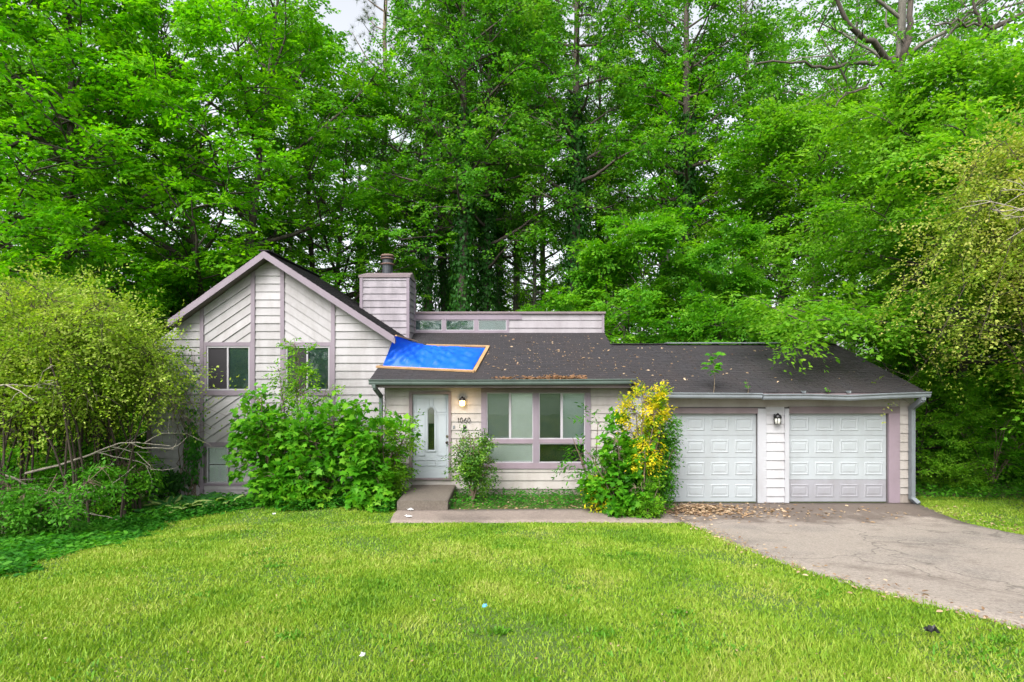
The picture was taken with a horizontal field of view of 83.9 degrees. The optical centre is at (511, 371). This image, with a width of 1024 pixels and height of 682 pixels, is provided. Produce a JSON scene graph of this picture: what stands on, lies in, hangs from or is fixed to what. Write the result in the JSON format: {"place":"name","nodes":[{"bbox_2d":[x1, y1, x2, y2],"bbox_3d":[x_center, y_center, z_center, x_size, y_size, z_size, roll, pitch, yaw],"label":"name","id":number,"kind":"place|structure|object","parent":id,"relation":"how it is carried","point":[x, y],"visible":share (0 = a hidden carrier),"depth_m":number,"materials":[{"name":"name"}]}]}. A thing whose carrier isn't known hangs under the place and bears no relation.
{"place":"outdoors","nodes":[
{"label":"outdoors","id":0,"kind":"place"},
{"bbox_2d":[0,426,1023,681],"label":"ground","id":1,"kind":"structure","parent":0,"point":[508,634],"depth_m":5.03,"materials":[{"name":"green plant"}]},
{"bbox_2d":[0,17,120,276],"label":"woodland tree","id":2,"kind":"object","parent":1,"relation":"on","point":[37,146],"visible":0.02,"depth_m":36.86,"materials":[{"name":"green plant"}]},
{"bbox_2d":[0,448,133,540],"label":"privet shrub","id":3,"kind":"object","parent":1,"relation":"on","point":[24,506],"visible":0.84,"depth_m":10.15,"materials":[{"name":"green plant"}]},
{"bbox_2d":[0,267,143,502],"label":"understory tree","id":4,"kind":"object","parent":1,"relation":"on","point":[16,450],"visible":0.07,"depth_m":15.39,"materials":[{"name":"green plant"}]},
{"bbox_2d":[2,253,177,483],"bbox_3d":[-13.310,0.203,19.701,6.336,8.074,6.909,0,0,-21],"label":"understory tree","id":5,"kind":"object","parent":1,"relation":"on","point":[64,268],"visible":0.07,"depth_m":18.64,"materials":[{"name":"green plant"}]},
{"bbox_2d":[21,419,170,521],"bbox_3d":[-8.978,2.159,12.434,3.104,2.535,1.810,0,0,0],"label":"privet shrub","id":6,"kind":"object","parent":1,"relation":"on","point":[142,480],"visible":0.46,"depth_m":12.22,"materials":[{"name":"green plant"}]},
{"bbox_2d":[0,0,208,435],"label":"maple tree","id":7,"kind":"object","parent":1,"relation":"on","point":[12,161],"visible":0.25,"depth_m":18.78,"materials":[{"name":"green plant"}]},
{"bbox_2d":[0,239,247,538],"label":"elaeagnus shrub","id":8,"kind":"object","parent":1,"relation":"on","point":[60,351],"visible":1,"depth_m":11.48,"materials":[{"name":"plant"}]},
{"bbox_2d":[0,492,259,578],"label":"ground ivy","id":9,"kind":"object","parent":1,"relation":"on","point":[24,553],"visible":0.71,"depth_m":9.90,"materials":[{"name":"green plant"}]},
{"bbox_2d":[0,0,282,441],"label":"maple tree","id":10,"kind":"object","parent":1,"relation":"on","point":[33,95],"visible":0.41,"depth_m":18.91,"materials":[{"name":"green plant"}]},
{"bbox_2d":[0,8,293,433],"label":"maple tree","id":11,"kind":"object","parent":1,"relation":"on","point":[162,225],"visible":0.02,"depth_m":28.01,"materials":[{"name":"green plant"}]},
{"bbox_2d":[129,501,167,518],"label":"hosta","id":12,"kind":"object","parent":1,"relation":"on","point":[138,510],"visible":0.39,"depth_m":12.59,"materials":[{"name":"green plant"}]},
{"bbox_2d":[143,494,183,511],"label":"hosta","id":13,"kind":"object","parent":1,"relation":"on","point":[168,499],"visible":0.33,"depth_m":13.10,"materials":[{"name":"green plant"}]},
{"bbox_2d":[164,499,202,514],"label":"hosta","id":14,"kind":"object","parent":1,"relation":"on","point":[184,506],"visible":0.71,"depth_m":12.50,"materials":[{"name":"green plant"}]},
{"bbox_2d":[120,248,250,468],"bbox_3d":[-12.341,-0.413,21.754,7.488,9.542,8.165,0,0,-41],"label":"understory tree","id":15,"kind":"object","parent":1,"relation":"on","point":[179,291],"visible":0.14,"depth_m":21.00,"materials":[{"name":"green plant"}]},
{"bbox_2d":[179,491,220,507],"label":"hosta","id":16,"kind":"object","parent":1,"relation":"on","point":[191,500],"visible":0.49,"depth_m":13.19,"materials":[{"name":"green plant"}]},
{"bbox_2d":[0,0,413,337],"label":"maple tree","id":17,"kind":"object","parent":1,"relation":"on","point":[238,17],"visible":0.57,"depth_m":20.67,"materials":[{"name":"green plant"}]},
{"bbox_2d":[202,494,245,509],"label":"hosta","id":18,"kind":"object","parent":1,"relation":"on","point":[225,501],"visible":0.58,"depth_m":12.72,"materials":[{"name":"green plant"}]},
{"bbox_2d":[221,382,311,502],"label":"maple sapling","id":19,"kind":"object","parent":1,"relation":"on","point":[263,441],"visible":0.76,"depth_m":12.84,"materials":[{"name":"green plant"}]},
{"bbox_2d":[242,444,338,510],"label":"maple sapling","id":20,"kind":"object","parent":1,"relation":"on","point":[284,482],"visible":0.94,"depth_m":12.31,"materials":[{"name":"green plant"}]},
{"bbox_2d":[220,0,362,287],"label":"woodland tree","id":21,"kind":"object","parent":1,"relation":"on","point":[322,246],"visible":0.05,"depth_m":35.72,"materials":[{"name":"green plant"}]},
{"bbox_2d":[257,337,345,462],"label":"elm sapling","id":22,"kind":"object","parent":1,"relation":"on","point":[302,370],"visible":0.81,"depth_m":13.29,"materials":[{"name":"green plant"}]},
{"bbox_2d":[201,491,405,512],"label":"bed edge leaves","id":23,"kind":"object","parent":1,"relation":"on","point":[242,500],"visible":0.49,"depth_m":12.39,"materials":[{"name":"green plant"}]},
{"bbox_2d":[160,0,455,309],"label":"maple tree","id":24,"kind":"object","parent":1,"relation":"on","point":[316,152],"visible":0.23,"depth_m":26.17,"materials":[{"name":"green plant"}]},
{"bbox_2d":[277,391,380,508],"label":"maple sapling","id":25,"kind":"object","parent":1,"relation":"on","point":[320,435],"visible":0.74,"depth_m":12.51,"materials":[{"name":"green plant"}]},
{"bbox_2d":[314,77,416,302],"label":"woodland tree","id":26,"kind":"object","parent":1,"relation":"on","point":[357,180],"visible":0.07,"depth_m":39.38,"materials":[{"name":"green plant"}]},
{"bbox_2d":[330,411,421,512],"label":"maple sapling","id":27,"kind":"object","parent":1,"relation":"on","point":[368,486],"visible":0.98,"depth_m":12.19,"materials":[{"name":"green plant"}]},
{"bbox_2d":[358,403,424,497],"bbox_3d":[-2.782,1.890,12.944,1.526,2.410,1.483,0,0,-28],"label":"privet shrub","id":28,"kind":"object","parent":1,"relation":"on","point":[400,468],"visible":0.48,"depth_m":12.85,"materials":[{"name":"green plant"}]},
{"bbox_2d":[331,0,452,272],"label":"pine tree","id":29,"kind":"object","parent":1,"relation":"on","point":[385,14],"visible":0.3,"depth_m":29.70,"materials":[{"name":"green plant"}]},
{"bbox_2d":[377,78,447,307],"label":"woodland tree","id":30,"kind":"object","parent":1,"relation":"on","point":[409,185],"visible":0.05,"depth_m":43.89,"materials":[{"name":"green plant"}]},
{"bbox_2d":[339,0,504,310],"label":"poplar tree","id":31,"kind":"object","parent":1,"relation":"on","point":[427,276],"visible":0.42,"depth_m":26.75,"materials":[{"name":"green plant"}]},
{"bbox_2d":[397,485,455,509],"bbox_3d":[-1.897,2.893,12.910,1.075,0.295,1.700,0,0,0],"label":"concrete step","id":32,"kind":"object","parent":1,"relation":"on","point":[430,497],"visible":0.75,"depth_m":12.37,"materials":[{"name":"beige concrete"}]},
{"bbox_2d":[391,3,477,310],"bbox_3d":[-3.782,-8.926,30.137,5.063,26.064,4.984,0,0,0],"label":"slim tree","id":33,"kind":"object","parent":1,"relation":"on","point":[443,290],"visible":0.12,"depth_m":29.80,"materials":[{"name":"green plant"}]},
{"bbox_2d":[377,75,512,310],"bbox_3d":[-3.496,-7.695,37.730,8.150,24.375,9.071,0,0,35],"label":"woodland tree","id":34,"kind":"object","parent":1,"relation":"on","point":[448,265],"visible":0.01,"depth_m":37.12,"materials":[{"name":"green plant"}]},
{"bbox_2d":[351,0,581,310],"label":"poplar tree","id":35,"kind":"object","parent":1,"relation":"on","point":[462,271],"visible":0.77,"depth_m":24.80,"materials":[{"name":"green plant"}]},
{"bbox_2d":[441,424,501,503],"bbox_3d":[-0.929,2.149,12.782,1.436,1.888,1.091,0,0,0],"label":"holly shrub","id":36,"kind":"object","parent":1,"relation":"on","point":[472,466],"visible":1,"depth_m":12.72,"materials":[{"name":"green plant"}]},
{"bbox_2d":[445,1,514,310],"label":"slim tree","id":37,"kind":"object","parent":1,"relation":"on","point":[508,297],"visible":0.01,"depth_m":32.97,"materials":[{"name":"green plant"}]},
{"bbox_2d":[374,0,588,310],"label":"poplar tree","id":38,"kind":"object","parent":1,"relation":"on","point":[485,285],"visible":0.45,"depth_m":26.45,"materials":[{"name":"green plant"}]},
{"bbox_2d":[467,0,546,310],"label":"slim tree","id":39,"kind":"object","parent":1,"relation":"on","point":[499,293],"visible":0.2,"depth_m":29.77,"materials":[{"name":"green plant"}]},
{"bbox_2d":[5,423,1023,515],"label":"undergrowth","id":40,"kind":"object","parent":1,"relation":"on","point":[146,498],"visible":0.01,"depth_m":14.98,"materials":[{"name":"green plant"}]},
{"bbox_2d":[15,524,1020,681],"bbox_3d":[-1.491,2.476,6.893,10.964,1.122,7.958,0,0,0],"label":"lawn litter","id":41,"kind":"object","parent":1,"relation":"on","point":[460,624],"visible":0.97,"depth_m":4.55,"materials":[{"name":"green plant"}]},
{"bbox_2d":[455,494,589,509],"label":"bed litter","id":42,"kind":"object","parent":1,"relation":"on","point":[515,502],"visible":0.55,"depth_m":12.50,"materials":[{"name":"brown plant"}]},
{"bbox_2d":[449,487,599,508],"bbox_3d":[0.819,2.883,12.926,4.463,0.285,1.582,0,0,0],"label":"bed groundcover","id":43,"kind":"object","parent":1,"relation":"on","point":[504,496],"visible":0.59,"depth_m":12.79,"materials":[{"name":"green plant"}]},
{"bbox_2d":[448,0,606,310],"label":"poplar tree","id":44,"kind":"object","parent":1,"relation":"on","point":[516,306],"visible":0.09,"depth_m":32.29,"materials":[{"name":"green plant"}]},
{"bbox_2d":[515,301,542,310],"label":"understory tree","id":45,"kind":"object","parent":1,"relation":"on","point":[524,307],"visible":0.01,"depth_m":24.25,"materials":[{"name":"green plant"}]},
{"bbox_2d":[493,0,569,309],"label":"slim tree","id":46,"kind":"object","parent":1,"relation":"on","point":[524,293],"visible":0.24,"depth_m":30.47,"materials":[{"name":"green plant"}]},
{"bbox_2d":[390,509,680,522],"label":"walkway","id":47,"kind":"structure","parent":1,"relation":"on","point":[511,515],"depth_m":11.49,"materials":[{"name":"concrete"}]},
{"bbox_2d":[147,250,931,504],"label":"house","id":48,"kind":"structure","parent":1,"relation":"on","point":[840,442],"depth_m":13.84,"materials":[{"name":"paint"}]},
{"bbox_2d":[151,465,197,499],"bbox_3d":[-8.447,2.857,14.188,1.264,1.059,0.179,0,0,0],"label":"ivy vine","id":49,"kind":"object","parent":48,"relation":"attached to","point":[175,485],"visible":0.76,"depth_m":14.16,"materials":[{"name":"green plant"}]},
{"bbox_2d":[165,334,206,494],"bbox_3d":[-8.102,1.152,14.188,1.311,4.198,0.183,0,0,0],"label":"ivy vine","id":50,"kind":"object","parent":48,"relation":"attached to","point":[184,386],"visible":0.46,"depth_m":14.26,"materials":[{"name":"green plant"}]},
{"bbox_2d":[181,407,206,496],"bbox_3d":[-7.908,2.051,14.184,0.644,2.360,0.186,0,0,0],"label":"ivy vine","id":51,"kind":"object","parent":48,"relation":"attached to","point":[191,452],"visible":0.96,"depth_m":14.18,"materials":[{"name":"green plant"}]},
{"bbox_2d":[413,394,447,477],"bbox_3d":[-1.973,1.574,13.920,0.876,2.031,0.340,0,0,0],"label":"front door","id":52,"kind":"structure","parent":48,"relation":"in","point":[435,435],"depth_m":13.83,"materials":[{"name":"white paint"}]},
{"bbox_2d":[376,335,489,371],"bbox_3d":[-1.974,-0.427,14.867,2.504,0.920,2.092,0,0,8],"label":"roof tarp","id":53,"kind":"object","parent":48,"relation":"attached to","point":[405,353],"visible":1,"depth_m":14.30,"materials":[{"name":"blue plastic"}]},
{"bbox_2d":[459,396,465,405],"bbox_3d":[-1.194,0.721,13.681,0.156,0.230,0.168,0,0,0],"label":"wall lantern","id":54,"kind":"object","parent":48,"relation":"attached to","point":[462,400],"depth_m":13.61,"materials":[{"name":"white glass"}]},
{"bbox_2d":[492,373,586,381],"bbox_3d":[0.777,0.160,13.359,2.567,0.207,0.407,0,0,0],"label":"gutter straw","id":55,"kind":"object","parent":48,"relation":"on","point":[555,377],"visible":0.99,"depth_m":13.31,"materials":[{"name":"brown plant"}]},
{"bbox_2d":[486,335,839,381],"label":"roof litter","id":56,"kind":"object","parent":48,"relation":"on","point":[613,357],"visible":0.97,"depth_m":14.78,"materials":[{"name":"brown plant"}]},
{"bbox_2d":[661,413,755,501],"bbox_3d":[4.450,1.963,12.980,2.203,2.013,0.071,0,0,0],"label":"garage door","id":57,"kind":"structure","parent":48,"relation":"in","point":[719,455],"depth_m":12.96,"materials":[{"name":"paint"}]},
{"bbox_2d":[702,352,725,392],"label":"seedling","id":58,"kind":"object","parent":48,"relation":"on","point":[717,366],"visible":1,"depth_m":12.39,"materials":[{"name":"green plant"}]},
{"bbox_2d":[774,413,781,423],"bbox_3d":[5.957,1.063,12.775,0.167,0.245,0.179,0,0,0],"label":"wall lantern","id":59,"kind":"object","parent":48,"relation":"attached to","point":[777,418],"depth_m":12.71,"materials":[{"name":"black metal"}]},
{"bbox_2d":[789,413,885,501],"bbox_3d":[7.381,1.963,12.980,2.254,2.013,0.071,0,0,0],"label":"garage door","id":60,"kind":"structure","parent":48,"relation":"in","point":[834,457],"depth_m":12.96,"materials":[{"name":"paint"}]},
{"bbox_2d":[489,0,607,310],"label":"poplar tree","id":61,"kind":"object","parent":1,"relation":"on","point":[544,260],"visible":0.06,"depth_m":37.89,"materials":[{"name":"green plant"}]},
{"bbox_2d":[478,0,679,306],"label":"poplar tree","id":62,"kind":"object","parent":1,"relation":"on","point":[577,128],"visible":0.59,"depth_m":26.30,"materials":[{"name":"green plant"}]},
{"bbox_2d":[551,402,614,505],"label":"pecan sapling","id":63,"kind":"object","parent":1,"relation":"on","point":[588,463],"visible":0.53,"depth_m":12.58,"materials":[{"name":"green plant"}]},
{"bbox_2d":[580,473,615,512],"bbox_3d":[1.952,2.575,12.017,1.097,1.033,0.778,0,0,-44],"label":"golden spirea","id":64,"kind":"object","parent":1,"relation":"on","point":[590,507],"visible":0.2,"depth_m":11.82,"materials":[{"name":"yellow plant"}]},
{"bbox_2d":[554,0,642,330],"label":"slim tree","id":65,"kind":"object","parent":1,"relation":"on","point":[595,109],"visible":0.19,"depth_m":29.23,"materials":[{"name":"green plant"}]},
{"bbox_2d":[331,263,878,356],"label":"woodland","id":66,"kind":"object","parent":1,"relation":"on","point":[862,350],"visible":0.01,"depth_m":44.36,"materials":[{"name":"green plant"}]},
{"bbox_2d":[564,45,673,341],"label":"woodland tree","id":67,"kind":"object","parent":1,"relation":"on","point":[610,118],"visible":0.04,"depth_m":41.92,"materials":[{"name":"green plant"}]},
{"bbox_2d":[576,407,665,508],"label":"maple sapling","id":68,"kind":"object","parent":1,"relation":"on","point":[617,466],"visible":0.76,"depth_m":11.67,"materials":[{"name":"green plant"}]},
{"bbox_2d":[528,205,729,343],"bbox_3d":[4.543,-1.483,21.239,9.002,10.521,8.256,0,0,38],"label":"understory tree","id":69,"kind":"object","parent":1,"relation":"on","point":[605,267],"visible":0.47,"depth_m":20.63,"materials":[{"name":"green plant"}]},
{"bbox_2d":[601,476,664,518],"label":"maple sapling","id":70,"kind":"object","parent":1,"relation":"on","point":[623,502],"visible":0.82,"depth_m":11.45,"materials":[{"name":"green plant"}]},
{"bbox_2d":[614,377,677,499],"bbox_3d":[2.719,1.606,11.672,1.263,2.955,0.962,0,0,-36],"label":"golden euonymus","id":71,"kind":"object","parent":1,"relation":"on","point":[656,399],"visible":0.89,"depth_m":11.62,"materials":[{"name":"yellow plant"}]},
{"bbox_2d":[634,470,666,518],"bbox_3d":[2.773,2.544,11.454,0.715,1.070,0.724,0,0,23],"label":"golden spirea","id":72,"kind":"object","parent":1,"relation":"on","point":[655,507],"visible":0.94,"depth_m":11.38,"materials":[{"name":"green plant"}]},
{"bbox_2d":[629,401,688,513],"bbox_3d":[2.995,1.853,11.993,1.213,2.478,1.281,0,0,41],"label":"euonymus shrub","id":73,"kind":"object","parent":1,"relation":"on","point":[669,474],"visible":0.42,"depth_m":11.83,"materials":[{"name":"green plant"}]},
{"bbox_2d":[614,0,719,297],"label":"slim tree","id":74,"kind":"object","parent":1,"relation":"on","point":[650,263],"visible":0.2,"depth_m":28.48,"materials":[{"name":"green plant"}]},
{"bbox_2d":[553,31,807,341],"bbox_3d":[8.648,-6.949,30.777,13.069,21.900,14.979,0,0,-25],"label":"maple tree","id":75,"kind":"object","parent":1,"relation":"on","point":[675,114],"visible":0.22,"depth_m":27.82,"materials":[{"name":"green plant"}]},
{"bbox_2d":[592,0,788,339],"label":"poplar tree","id":76,"kind":"object","parent":1,"relation":"on","point":[687,183],"visible":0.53,"depth_m":25.22,"materials":[{"name":"green plant"}]},
{"bbox_2d":[631,210,812,390],"bbox_3d":[7.198,-0.878,20.657,7.746,9.053,7.104,0,0,6],"label":"understory tree","id":77,"kind":"object","parent":1,"relation":"on","point":[719,280],"visible":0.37,"depth_m":19.50,"materials":[{"name":"green plant"}]},
{"bbox_2d":[704,0,787,238],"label":"pine tree","id":78,"kind":"object","parent":1,"relation":"on","point":[745,7],"visible":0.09,"depth_m":33.04,"materials":[{"name":"green plant"}]},
{"bbox_2d":[652,0,863,314],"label":"poplar tree","id":79,"kind":"object","parent":1,"relation":"on","point":[785,70],"visible":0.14,"depth_m":27.41,"materials":[{"name":"green plant"}]},
{"bbox_2d":[725,2,837,306],"bbox_3d":[18.501,-9.630,38.053,9.070,28.354,9.213,0,0,37],"label":"woodland tree","id":80,"kind":"object","parent":1,"relation":"on","point":[802,41],"visible":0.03,"depth_m":37.37,"materials":[{"name":"green plant"}]},
{"bbox_2d":[638,72,1023,434],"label":"multistem tree","id":81,"kind":"object","parent":1,"relation":"on","point":[794,125],"visible":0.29,"depth_m":22.52,"materials":[{"name":"green plant"}]},
{"bbox_2d":[701,7,1023,472],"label":"hickory tree","id":82,"kind":"object","parent":1,"relation":"on","point":[907,121],"visible":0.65,"depth_m":14.54,"materials":[{"name":"green plant"}]},
{"bbox_2d":[788,0,941,353],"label":"woodland tree","id":83,"kind":"object","parent":1,"relation":"on","point":[844,39],"visible":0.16,"depth_m":34.70,"materials":[{"name":"green plant"}]},
{"bbox_2d":[725,0,1023,374],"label":"tulip tree","id":84,"kind":"object","parent":1,"relation":"on","point":[904,37],"visible":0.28,"depth_m":22.30,"materials":[{"name":"green plant"}]},
{"bbox_2d":[803,98,1023,469],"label":"hickory tree","id":85,"kind":"object","parent":1,"relation":"on","point":[981,400],"visible":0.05,"depth_m":18.49,"materials":[{"name":"green plant"}]},
{"bbox_2d":[923,625,939,632],"bbox_3d":[3.443,2.105,4.680,0.112,0.073,0.088,0,0,-11],"label":"crumpled bag","id":86,"kind":"object","parent":1,"relation":"on","point":[929,628],"visible":1,"depth_m":4.66,"materials":[{"name":"black plastic"}]},
{"bbox_2d":[848,68,1023,422],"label":"elaeagnus shrub","id":87,"kind":"object","parent":1,"relation":"on","point":[1002,242],"visible":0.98,"depth_m":11.25,"materials":[{"name":"green plant"}]},
{"bbox_2d":[877,315,1008,493],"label":"understory tree","id":88,"kind":"object","parent":1,"relation":"on","point":[954,450],"visible":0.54,"depth_m":14.40,"materials":[{"name":"green plant"}]},
{"bbox_2d":[876,105,1023,426],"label":"hickory tree","id":89,"kind":"object","parent":1,"relation":"on","point":[1010,404],"visible":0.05,"depth_m":17.63,"materials":[{"name":"green plant"}]},
{"bbox_2d":[883,44,1022,392],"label":"woodland tree","id":90,"kind":"object","parent":1,"relation":"on","point":[967,91],"depth_m":27.31,"materials":[{"name":"green plant"}]},
{"bbox_2d":[906,0,1009,250],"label":"woodland tree","id":91,"kind":"object","parent":1,"relation":"on","point":[948,14],"visible":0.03,"depth_m":32.70,"materials":[{"name":"green plant"}]},
{"bbox_2d":[916,471,1023,500],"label":"bushes","id":92,"kind":"object","parent":1,"relation":"on","point":[986,492],"visible":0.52,"depth_m":13.62,"materials":[{"name":"green plant"}]},
{"bbox_2d":[918,305,1023,463],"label":"understory tree","id":93,"kind":"object","parent":1,"relation":"on","point":[1000,343],"visible":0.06,"depth_m":19.06,"materials":[{"name":"green plant"}]},
{"bbox_2d":[920,405,1023,490],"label":"privet shrub","id":94,"kind":"object","parent":1,"relation":"on","point":[1014,454],"visible":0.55,"depth_m":14.59,"materials":[{"name":"green plant"}]},
{"bbox_2d":[1,0,1023,368],"label":"sky","id":95,"kind":"structure","parent":0,"point":[350,9],"materials":[{"name":"white"}]},
{"bbox_2d":[664,503,1023,627],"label":"driveway","id":96,"kind":"structure","parent":0,"point":[943,559],"depth_m":8.48,"materials":[{"name":"concrete"}]},
{"bbox_2d":[547,501,997,525],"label":"leaf litter","id":97,"kind":"object","parent":96,"relation":"on","point":[703,507],"visible":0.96,"depth_m":12.02,"materials":[{"name":"brown plant"}]},
{"bbox_2d":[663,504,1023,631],"bbox_3d":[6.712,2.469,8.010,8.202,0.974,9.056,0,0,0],"label":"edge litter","id":98,"kind":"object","parent":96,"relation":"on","point":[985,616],"visible":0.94,"depth_m":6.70,"materials":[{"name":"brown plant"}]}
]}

